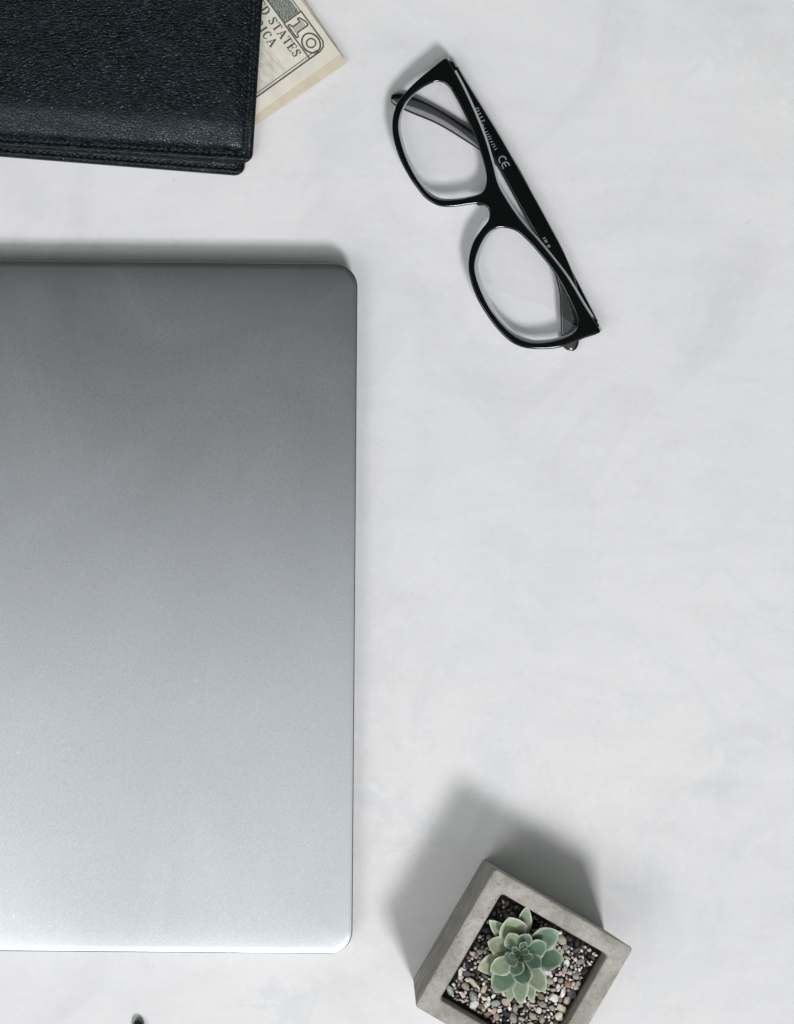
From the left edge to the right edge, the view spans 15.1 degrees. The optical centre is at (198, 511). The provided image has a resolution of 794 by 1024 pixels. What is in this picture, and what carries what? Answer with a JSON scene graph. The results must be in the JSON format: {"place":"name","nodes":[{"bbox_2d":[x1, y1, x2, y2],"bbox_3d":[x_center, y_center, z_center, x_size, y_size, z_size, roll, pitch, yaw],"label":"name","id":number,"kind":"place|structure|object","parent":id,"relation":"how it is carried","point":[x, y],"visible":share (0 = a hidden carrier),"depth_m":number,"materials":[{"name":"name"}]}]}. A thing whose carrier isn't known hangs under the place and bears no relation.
{"place":"outdoors","nodes":[
{"label":"outdoors","id":0,"kind":"place"},
{"bbox_2d":[133,1019,143,1023],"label":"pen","id":1,"kind":"object","parent":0,"point":[138,1021],"visible":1,"depth_m":1.05,"materials":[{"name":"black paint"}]},
{"bbox_2d":[0,0,793,1023],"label":"table surface","id":2,"kind":"object","parent":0,"point":[574,638],"visible":0.5,"depth_m":1.05,"materials":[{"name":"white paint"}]},
{"bbox_2d":[0,0,262,175],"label":"wallet","id":3,"kind":"object","parent":2,"relation":"on","point":[170,85],"visible":1,"depth_m":1.04,"materials":[{"name":"black leather"}]},
{"bbox_2d":[256,0,339,113],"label":"banknote","id":4,"kind":"object","parent":3,"relation":"in","point":[297,46],"visible":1,"depth_m":1.04,"materials":[{"name":"paper"}]},
{"bbox_2d":[255,54,342,121],"bbox_3d":[-0.010,-0.196,1.045,0.054,0.001,0.131,-36,90,0],"label":"banknote","id":5,"kind":"object","parent":3,"relation":"in","point":[295,89],"visible":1,"depth_m":1.04,"materials":[{"name":"beige paper"}]},
{"bbox_2d":[0,261,356,953],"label":"laptop","id":6,"kind":"object","parent":2,"relation":"on","point":[177,534],"visible":1,"depth_m":1.03,"materials":[{"name":"metal"}]},
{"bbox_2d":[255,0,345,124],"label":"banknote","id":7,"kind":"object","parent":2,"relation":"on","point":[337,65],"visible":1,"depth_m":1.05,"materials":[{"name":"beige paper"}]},
{"bbox_2d":[391,57,601,350],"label":"eyeglasses","id":8,"kind":"object","parent":2,"relation":"on","point":[578,320],"visible":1,"depth_m":1.04,"materials":[{"name":"black plastic"}]},
{"bbox_2d":[413,860,631,1023],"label":"planter","id":9,"kind":"object","parent":2,"relation":"on","point":[488,885],"visible":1,"depth_m":1.00,"materials":[{"name":"grey concrete"}]},
{"bbox_2d":[442,895,600,1023],"bbox_3d":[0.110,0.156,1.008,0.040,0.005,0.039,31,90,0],"label":"gravel","id":10,"kind":"structure","parent":0,"point":[474,1004],"depth_m":1.01,"materials":[{"name":"grey gravel"}]},
{"bbox_2d":[478,906,563,1004],"bbox_3d":[0.107,0.149,1.002,0.030,0.020,0.030,38,90,0],"label":"succulent","id":11,"kind":"object","parent":10,"relation":"on","point":[517,961],"visible":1,"depth_m":1.00,"materials":[{"name":"green plant"}]}
]}

